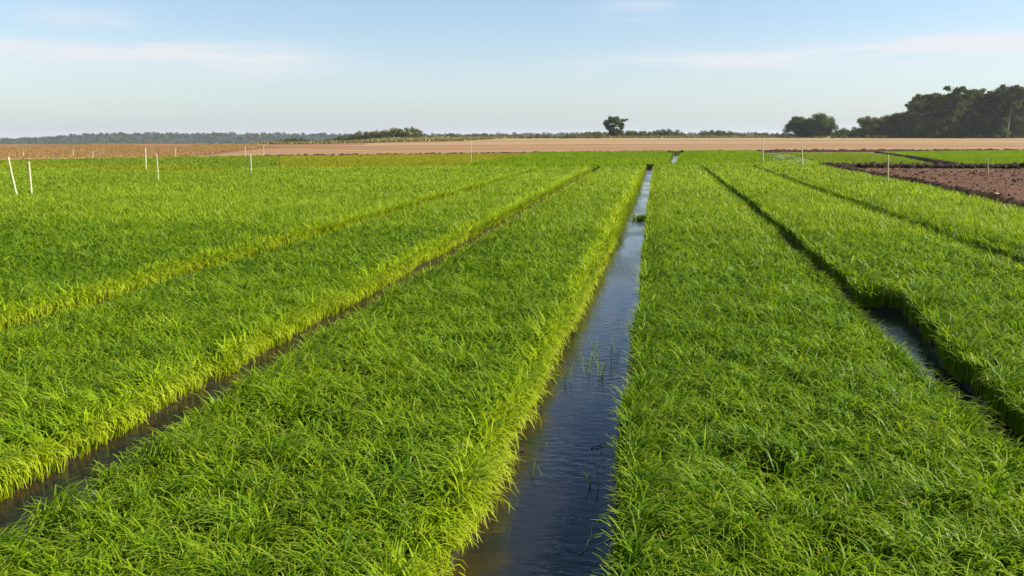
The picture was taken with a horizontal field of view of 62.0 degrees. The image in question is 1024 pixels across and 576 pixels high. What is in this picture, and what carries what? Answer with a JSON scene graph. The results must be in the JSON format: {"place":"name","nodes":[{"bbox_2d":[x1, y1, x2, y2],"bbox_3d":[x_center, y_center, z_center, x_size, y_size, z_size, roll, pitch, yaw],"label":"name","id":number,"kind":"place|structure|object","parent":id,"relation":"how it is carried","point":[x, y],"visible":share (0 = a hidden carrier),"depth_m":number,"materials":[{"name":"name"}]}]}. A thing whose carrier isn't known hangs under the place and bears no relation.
{"place":"outdoors","nodes":[
{"label":"outdoors","id":0,"kind":"place"},
{"bbox_2d":[0,155,251,159],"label":"earth bank","id":1,"kind":"structure","parent":0,"point":[100,157],"depth_m":88.81,"materials":[{"name":"brown soil"}]},
{"bbox_2d":[0,143,272,158],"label":"dry grass","id":2,"kind":"structure","parent":0,"point":[113,150],"depth_m":137.78,"materials":[{"name":"beige plant"}]},
{"bbox_2d":[0,191,472,333],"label":"ditch water","id":3,"kind":"structure","parent":0,"point":[137,295],"depth_m":13.07,"materials":[{"name":"liquid"}]},
{"bbox_2d":[3,173,587,497],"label":"bed soil","id":4,"kind":"structure","parent":0,"point":[70,460],"depth_m":8.63,"materials":[{"name":"brown soil"}]},
{"bbox_2d":[0,165,593,501],"bbox_3d":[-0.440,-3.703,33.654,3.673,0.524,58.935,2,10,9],"label":"rice crop","id":5,"kind":"object","parent":4,"relation":"on","point":[105,372],"visible":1,"depth_m":10.23,"materials":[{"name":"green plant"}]},
{"bbox_2d":[7,157,16,193],"bbox_3d":[-19.187,-4.109,32.802,0.093,1.924,0.094,-13,0,10],"label":"marker pole","id":6,"kind":"object","parent":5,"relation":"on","point":[12,177],"visible":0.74,"depth_m":32.77,"materials":[{"name":"white paint"}]},
{"bbox_2d":[28,162,31,191],"bbox_3d":[-18.991,-4.148,33.608,0.090,1.671,0.095,-5,0,10],"label":"marker pole","id":7,"kind":"object","parent":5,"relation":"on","point":[30,181],"visible":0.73,"depth_m":33.58,"materials":[{"name":"white paint"}]},
{"bbox_2d":[145,148,146,169],"bbox_3d":[-24.968,-8.608,58.092,0.098,1.871,0.107,-2,0,9],"label":"marker pole","id":8,"kind":"object","parent":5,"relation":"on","point":[145,160],"visible":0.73,"depth_m":58.05,"materials":[{"name":"white paint"}]},
{"bbox_2d":[156,153,158,179],"bbox_3d":[-17.854,-5.872,42.913,0.072,1.804,0.076,-3,0,10],"label":"marker pole","id":9,"kind":"object","parent":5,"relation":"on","point":[157,167],"visible":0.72,"depth_m":42.90,"materials":[{"name":"white paint"}]},
{"bbox_2d":[0,165,540,330],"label":"rice crop","id":10,"kind":"object","parent":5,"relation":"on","point":[70,237],"visible":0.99,"depth_m":24.05,"materials":[{"name":"green plant"}]},
{"bbox_2d":[0,172,591,548],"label":"ditch water","id":11,"kind":"structure","parent":0,"point":[11,512],"depth_m":7.28,"materials":[{"name":"grey liquid"}]},
{"bbox_2d":[0,164,646,575],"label":"rice crop","id":12,"kind":"object","parent":0,"point":[408,388],"visible":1,"depth_m":6.32,"materials":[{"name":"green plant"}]},
{"bbox_2d":[0,134,780,143],"bbox_3d":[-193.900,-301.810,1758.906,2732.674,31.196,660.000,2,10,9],"label":"hill","id":13,"kind":"structure","parent":0,"point":[184,139],"depth_m":1677.89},
{"bbox_2d":[0,131,841,143],"bbox_3d":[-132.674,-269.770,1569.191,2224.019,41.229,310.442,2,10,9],"label":"wood","id":14,"kind":"object","parent":13,"relation":"on","point":[159,135],"visible":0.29,"depth_m":1679.35,"materials":[{"name":"green plant"}]},
{"bbox_2d":[257,150,724,156],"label":"earth bank","id":15,"kind":"structure","parent":0,"point":[342,154],"depth_m":112.21,"materials":[{"name":"soil"}]},
{"bbox_2d":[0,136,1023,164],"bbox_3d":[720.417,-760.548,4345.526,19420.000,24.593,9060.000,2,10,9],"label":"ground","id":16,"kind":"structure","parent":0,"point":[2,145],"depth_m":207.29,"materials":[{"name":"brown soil"}]},
{"bbox_2d":[0,161,265,172],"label":"rice crop","id":17,"kind":"object","parent":16,"relation":"on","point":[95,166],"visible":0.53,"depth_m":63.02,"materials":[{"name":"green plant"}]},
{"bbox_2d":[0,155,278,167],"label":"rice crop","id":18,"kind":"object","parent":16,"relation":"on","point":[258,161],"visible":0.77,"depth_m":78.80,"materials":[{"name":"green plant"}]},
{"bbox_2d":[137,144,198,145],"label":"red soil patch","id":19,"kind":"object","parent":16,"relation":"on","point":[167,144],"visible":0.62,"depth_m":208.40,"materials":[{"name":"brown soil"}]},
{"bbox_2d":[268,143,366,145],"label":"orange soil patch","id":20,"kind":"object","parent":16,"relation":"on","point":[316,144],"visible":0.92,"depth_m":211.49,"materials":[{"name":"soil"}]},
{"bbox_2d":[335,135,353,140],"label":"shrub","id":21,"kind":"object","parent":16,"relation":"on","point":[341,137],"visible":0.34,"depth_m":338.44,"materials":[{"name":"green plant"}]},
{"bbox_2d":[344,135,361,139],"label":"shrub","id":22,"kind":"object","parent":16,"relation":"on","point":[350,138],"visible":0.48,"depth_m":338.65,"materials":[{"name":"green plant"}]},
{"bbox_2d":[353,130,378,138],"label":"shrub","id":23,"kind":"object","parent":16,"relation":"on","point":[357,134],"visible":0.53,"depth_m":337.61,"materials":[{"name":"green plant"}]},
{"bbox_2d":[364,131,382,137],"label":"shrub","id":24,"kind":"object","parent":16,"relation":"on","point":[367,135],"visible":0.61,"depth_m":337.54,"materials":[{"name":"green plant"}]},
{"bbox_2d":[249,136,505,144],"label":"scrub","id":25,"kind":"object","parent":16,"relation":"on","point":[412,139],"visible":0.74,"depth_m":260.33,"materials":[{"name":"green plant"}]},
{"bbox_2d":[369,130,394,137],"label":"shrub","id":26,"kind":"object","parent":16,"relation":"on","point":[377,132],"visible":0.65,"depth_m":336.70,"materials":[{"name":"green plant"}]},
{"bbox_2d":[382,130,395,136],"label":"shrub","id":27,"kind":"object","parent":16,"relation":"on","point":[388,132],"visible":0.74,"depth_m":334.73,"materials":[{"name":"green plant"}]},
{"bbox_2d":[389,127,402,135],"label":"shrub","id":28,"kind":"object","parent":16,"relation":"on","point":[399,132],"visible":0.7,"depth_m":332.33,"materials":[{"name":"green plant"}]},
{"bbox_2d":[274,152,534,167],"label":"rice crop","id":29,"kind":"object","parent":16,"relation":"on","point":[379,160],"visible":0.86,"depth_m":84.51,"materials":[{"name":"green plant"}]},
{"bbox_2d":[393,126,417,136],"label":"shrub","id":30,"kind":"object","parent":16,"relation":"on","point":[406,129],"visible":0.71,"depth_m":333.72,"materials":[{"name":"green plant"}]},
{"bbox_2d":[444,149,775,168],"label":"rice crop","id":31,"kind":"object","parent":16,"relation":"on","point":[543,159],"visible":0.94,"depth_m":84.26,"materials":[{"name":"green plant"}]},
{"bbox_2d":[603,116,628,135],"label":"umbrella tree","id":32,"kind":"object","parent":16,"relation":"on","point":[616,121],"visible":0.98,"depth_m":350.29,"materials":[{"name":"green plant"}]},
{"bbox_2d":[626,130,643,135],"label":"shrub","id":33,"kind":"object","parent":16,"relation":"on","point":[630,132],"visible":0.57,"depth_m":361.36,"materials":[{"name":"green plant"}]},
{"bbox_2d":[634,131,652,135],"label":"shrub","id":34,"kind":"object","parent":16,"relation":"on","point":[644,132],"visible":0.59,"depth_m":360.38,"materials":[{"name":"green plant"}]},
{"bbox_2d":[656,129,672,135],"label":"shrub","id":35,"kind":"object","parent":16,"relation":"on","point":[670,131],"visible":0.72,"depth_m":366.46,"materials":[{"name":"green plant"}]},
{"bbox_2d":[660,129,679,135],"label":"shrub","id":36,"kind":"object","parent":16,"relation":"on","point":[673,132],"visible":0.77,"depth_m":367.20,"materials":[{"name":"green plant"}]},
{"bbox_2d":[394,135,1003,137],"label":"scrub","id":37,"kind":"object","parent":16,"relation":"on","point":[705,136],"visible":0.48,"depth_m":345.54,"materials":[{"name":"green plant"}]},
{"bbox_2d":[698,130,714,134],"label":"shrub","id":38,"kind":"object","parent":16,"relation":"on","point":[704,131],"visible":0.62,"depth_m":403.40,"materials":[{"name":"green plant"}]},
{"bbox_2d":[782,116,809,136],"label":"round tree","id":39,"kind":"object","parent":16,"relation":"on","point":[800,122],"visible":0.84,"depth_m":350.23,"materials":[{"name":"green plant"}]},
{"bbox_2d":[804,112,839,136],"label":"round tree","id":40,"kind":"object","parent":16,"relation":"on","point":[821,125],"visible":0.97,"depth_m":344.00,"materials":[{"name":"green plant"}]},
{"bbox_2d":[831,130,843,135],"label":"shrub","id":41,"kind":"object","parent":16,"relation":"on","point":[837,133],"visible":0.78,"depth_m":348.09,"materials":[{"name":"green plant"}]},
{"bbox_2d":[841,127,859,135],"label":"shrub","id":42,"kind":"object","parent":16,"relation":"on","point":[852,133],"visible":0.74,"depth_m":344.60,"materials":[{"name":"green plant"}]},
{"bbox_2d":[883,111,908,136],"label":"round tree","id":43,"kind":"object","parent":16,"relation":"on","point":[901,114],"visible":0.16,"depth_m":339.16,"materials":[{"name":"green plant"}]},
{"bbox_2d":[907,94,932,114],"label":"gum tree","id":44,"kind":"object","parent":16,"relation":"on","point":[918,97],"visible":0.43,"depth_m":342.37,"materials":[{"name":"green plant"}]},
{"bbox_2d":[926,92,943,119],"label":"gum tree","id":45,"kind":"object","parent":16,"relation":"on","point":[935,93],"visible":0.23,"depth_m":339.83,"materials":[{"name":"green plant"}]},
{"bbox_2d":[881,150,1023,164],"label":"rice crop","id":46,"kind":"object","parent":16,"relation":"on","point":[979,157],"visible":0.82,"depth_m":102.08,"materials":[{"name":"green plant"}]},
{"bbox_2d":[969,88,986,118],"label":"gum tree","id":47,"kind":"object","parent":16,"relation":"on","point":[976,93],"visible":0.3,"depth_m":338.55,"materials":[{"name":"green plant"}]},
{"bbox_2d":[0,0,1023,138],"label":"sky","id":48,"kind":"structure","parent":0,"point":[67,67],"materials":[{"name":"blue"}]},
{"bbox_2d":[447,169,652,575],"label":"ditch water","id":49,"kind":"structure","parent":0,"point":[535,529],"depth_m":6.72,"materials":[{"name":"blue liquid"}]},
{"bbox_2d":[510,446,524,453],"bbox_3d":[0.041,1.307,6.854,0.121,0.069,0.097,2,10,9],"label":"mud clod","id":50,"kind":"object","parent":49,"relation":"on","point":[521,449],"visible":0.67,"depth_m":6.83,"materials":[{"name":"soil"}]},
{"bbox_2d":[467,209,645,572],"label":"floating leaves","id":51,"kind":"object","parent":49,"relation":"on","point":[597,393],"visible":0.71,"depth_m":7.79,"materials":[{"name":"green plant"}]},
{"bbox_2d":[581,353,591,372],"bbox_3d":[0.787,0.792,9.166,0.242,0.280,0.120,-6,12,-30],"label":"rice seedling","id":52,"kind":"object","parent":49,"relation":"on","point":[588,363],"visible":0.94,"depth_m":9.14,"materials":[{"name":"green plant"}]},
{"bbox_2d":[580,459,598,485],"bbox_3d":[0.578,1.336,6.205,0.149,0.247,0.157,-2,10,-10],"label":"rice seedling","id":53,"kind":"object","parent":49,"relation":"on","point":[591,475],"visible":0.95,"depth_m":6.20,"materials":[{"name":"green plant"}]},
{"bbox_2d":[591,353,607,376],"bbox_3d":[0.904,0.826,8.992,0.204,0.274,0.212,-4,11,-22],"label":"rice seedling","id":54,"kind":"object","parent":49,"relation":"on","point":[598,366],"visible":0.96,"depth_m":8.99,"materials":[{"name":"green plant"}]},
{"bbox_2d":[606,336,619,359],"bbox_3d":[1.155,0.690,9.687,0.218,0.298,0.248,-7,12,-34],"label":"rice seedling","id":55,"kind":"object","parent":49,"relation":"on","point":[611,349],"visible":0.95,"depth_m":9.66,"materials":[{"name":"green plant"}]},
{"bbox_2d":[625,213,644,220],"bbox_3d":[3.931,-2.184,25.970,0.925,0.254,0.867,7,12,36],"label":"grass clump","id":56,"kind":"object","parent":49,"relation":"on","point":[640,217],"visible":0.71,"depth_m":25.84,"materials":[{"name":"green plant"}]},
{"bbox_2d":[208,144,1023,155],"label":"tilled field","id":57,"kind":"structure","parent":0,"point":[424,149],"depth_m":172.29,"materials":[{"name":"beige soil"}]},
{"bbox_2d":[255,140,1023,146],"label":"reddish field","id":58,"kind":"structure","parent":0,"point":[708,142],"depth_m":233.98,"materials":[{"name":"soil"}]},
{"bbox_2d":[636,163,657,168],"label":"earth bank","id":59,"kind":"structure","parent":0,"point":[649,166],"depth_m":67.40,"materials":[{"name":"soil"}]},
{"bbox_2d":[670,155,678,163],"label":"ditch water","id":60,"kind":"structure","parent":0,"point":[674,159],"depth_m":98.30,"materials":[{"name":"grey liquid"}]},
{"bbox_2d":[374,138,1023,142],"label":"stubble field","id":61,"kind":"structure","parent":0,"point":[608,139],"depth_m":298.05,"materials":[{"name":"beige plant"}]},
{"bbox_2d":[400,128,423,136],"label":"shrub","id":62,"kind":"object","parent":61,"relation":"on","point":[412,133],"visible":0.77,"depth_m":333.83,"materials":[{"name":"green plant"}]},
{"bbox_2d":[855,115,885,136],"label":"round tree","id":63,"kind":"object","parent":61,"relation":"on","point":[869,126],"visible":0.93,"depth_m":336.18,"materials":[{"name":"green plant"}]},
{"bbox_2d":[874,113,901,137],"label":"round tree","id":64,"kind":"object","parent":61,"relation":"on","point":[892,121],"visible":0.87,"depth_m":334.52,"materials":[{"name":"green plant"}]},
{"bbox_2d":[897,111,927,137],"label":"round tree","id":65,"kind":"object","parent":61,"relation":"on","point":[912,119],"visible":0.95,"depth_m":324.98,"materials":[{"name":"green plant"}]},
{"bbox_2d":[904,101,924,129],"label":"gum tree","id":66,"kind":"object","parent":61,"relation":"on","point":[916,107],"visible":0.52,"depth_m":331.22,"materials":[{"name":"green plant"}]},
{"bbox_2d":[913,117,933,137],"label":"round tree","id":67,"kind":"object","parent":61,"relation":"on","point":[925,121],"visible":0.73,"depth_m":324.49,"materials":[{"name":"green plant"}]},
{"bbox_2d":[926,117,949,137],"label":"round tree","id":68,"kind":"object","parent":61,"relation":"on","point":[937,124],"visible":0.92,"depth_m":323.09,"materials":[{"name":"green plant"}]},
{"bbox_2d":[932,94,943,137],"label":"gum tree","id":69,"kind":"object","parent":61,"relation":"on","point":[937,107],"visible":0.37,"depth_m":332.90,"materials":[{"name":"green plant"}]},
{"bbox_2d":[938,115,961,137],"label":"round tree","id":70,"kind":"object","parent":61,"relation":"on","point":[954,125],"visible":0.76,"depth_m":323.11,"materials":[{"name":"green plant"}]},
{"bbox_2d":[938,94,961,119],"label":"gum tree","id":71,"kind":"object","parent":61,"relation":"on","point":[942,100],"visible":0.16,"depth_m":329.10,"materials":[{"name":"green plant"}]},
{"bbox_2d":[941,85,973,137],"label":"gum tree","id":72,"kind":"object","parent":61,"relation":"on","point":[952,103],"visible":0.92,"depth_m":322.92,"materials":[{"name":"green plant"}]},
{"bbox_2d":[955,113,972,137],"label":"round tree","id":73,"kind":"object","parent":61,"relation":"on","point":[962,120],"visible":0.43,"depth_m":327.88,"materials":[{"name":"green plant"}]},
{"bbox_2d":[958,94,974,113],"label":"gum tree","id":74,"kind":"object","parent":61,"relation":"on","point":[966,110],"visible":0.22,"depth_m":328.43,"materials":[{"name":"green plant"}]},
{"bbox_2d":[960,120,976,137],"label":"round tree","id":75,"kind":"object","parent":61,"relation":"on","point":[968,132],"visible":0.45,"depth_m":328.12,"materials":[{"name":"green plant"}]},
{"bbox_2d":[965,113,992,137],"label":"round tree","id":76,"kind":"object","parent":61,"relation":"on","point":[978,123],"visible":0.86,"depth_m":322.65,"materials":[{"name":"green plant"}]},
{"bbox_2d":[969,94,992,119],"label":"gum tree","id":77,"kind":"object","parent":61,"relation":"on","point":[979,105],"visible":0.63,"depth_m":331.08,"materials":[{"name":"green plant"}]},
{"bbox_2d":[980,114,1006,137],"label":"round tree","id":78,"kind":"object","parent":61,"relation":"on","point":[993,121],"visible":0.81,"depth_m":321.01,"materials":[{"name":"green plant"}]},
{"bbox_2d":[981,86,1008,133],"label":"gum tree","id":79,"kind":"object","parent":61,"relation":"on","point":[990,105],"visible":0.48,"depth_m":326.96,"materials":[{"name":"green plant"}]},
{"bbox_2d":[996,84,1023,137],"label":"gum tree","id":80,"kind":"object","parent":61,"relation":"on","point":[1007,102],"visible":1,"depth_m":315.38,"materials":[{"name":"green plant"}]},
{"bbox_2d":[1004,86,1023,135],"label":"gum tree","id":81,"kind":"object","parent":61,"relation":"on","point":[1016,116],"visible":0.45,"depth_m":318.81,"materials":[{"name":"green plant"}]},
{"bbox_2d":[1005,114,1023,137],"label":"round tree","id":82,"kind":"object","parent":61,"relation":"on","point":[1017,134],"visible":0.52,"depth_m":318.97,"materials":[{"name":"green plant"}]},
{"bbox_2d":[1011,93,1023,137],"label":"gum tree","id":83,"kind":"object","parent":61,"relation":"on","point":[1022,108],"visible":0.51,"depth_m":318.65,"materials":[{"name":"green plant"}]},
{"bbox_2d":[586,163,1023,575],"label":"rice crop","id":84,"kind":"object","parent":0,"point":[771,353],"visible":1,"depth_m":6.47,"materials":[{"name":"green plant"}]},
{"bbox_2d":[765,152,934,164],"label":"flooded plot water","id":85,"kind":"structure","parent":0,"point":[790,158],"depth_m":103.18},
{"bbox_2d":[767,152,807,160],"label":"rice crop","id":86,"kind":"object","parent":85,"relation":"on","point":[772,155],"visible":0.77,"depth_m":102.92,"materials":[{"name":"green plant"}]},
{"bbox_2d":[789,152,932,164],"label":"rice crop","id":87,"kind":"object","parent":85,"relation":"on","point":[844,157],"visible":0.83,"depth_m":92.62,"materials":[{"name":"green plant"}]},
{"bbox_2d":[704,163,1023,438],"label":"rice crop","id":88,"kind":"object","parent":0,"point":[961,305],"visible":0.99,"depth_m":13.72,"materials":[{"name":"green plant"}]},
{"bbox_2d":[709,173,1023,467],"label":"ditch water","id":89,"kind":"structure","parent":0,"point":[901,327],"depth_m":10.30,"materials":[{"name":"blue liquid"}]},
{"bbox_2d":[757,148,1023,151],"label":"earth bank","id":90,"kind":"structure","parent":0,"point":[827,150],"depth_m":141.92,"materials":[{"name":"soil"}]},
{"bbox_2d":[873,151,957,163],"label":"earth bank","id":91,"kind":"structure","parent":0,"point":[930,160],"depth_m":89.34,"materials":[{"name":"soil"}]},
{"bbox_2d":[825,162,1023,207],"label":"earth bank","id":92,"kind":"structure","parent":0,"point":[989,195],"depth_m":36.84,"materials":[{"name":"soil"}]},
{"bbox_2d":[837,161,1023,168],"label":"earth bank","id":93,"kind":"structure","parent":0,"point":[874,163],"depth_m":65.85,"materials":[{"name":"soil"}]},
{"bbox_2d":[860,167,1023,199],"bbox_3d":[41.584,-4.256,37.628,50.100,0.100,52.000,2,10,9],"label":"ploughed soil","id":94,"kind":"structure","parent":0,"point":[1012,189],"depth_m":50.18,"materials":[{"name":"brown soil"}]},
{"bbox_2d":[827,163,1023,208],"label":"bank clods","id":95,"kind":"object","parent":94,"relation":"on","point":[1020,204],"visible":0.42,"depth_m":64.94,"materials":[{"name":"soil"}]},
{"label":"bed soil","id":96,"kind":"structure","parent":0,"visible":0},
{"bbox_2d":[801,146,802,164],"bbox_3d":[22.081,-9.842,64.849,0.104,1.934,0.105,0,0,9],"label":"marker pole","id":97,"kind":"object","parent":96,"relation":"on","point":[802,155],"visible":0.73,"depth_m":64.81,"materials":[{"name":"white paint"}]},
{"bbox_2d":[887,154,888,180],"bbox_3d":[17.847,-5.438,40.424,0.069,1.819,0.081,0,0,9],"label":"marker pole","id":98,"kind":"object","parent":96,"relation":"on","point":[888,167],"visible":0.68,"depth_m":40.40,"materials":[{"name":"white paint"}]},
{"bbox_2d":[754,160,1023,264],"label":"rice crop","id":99,"kind":"object","parent":96,"relation":"on","point":[985,223],"visible":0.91,"depth_m":27.07,"materials":[{"name":"green plant"}]}
]}

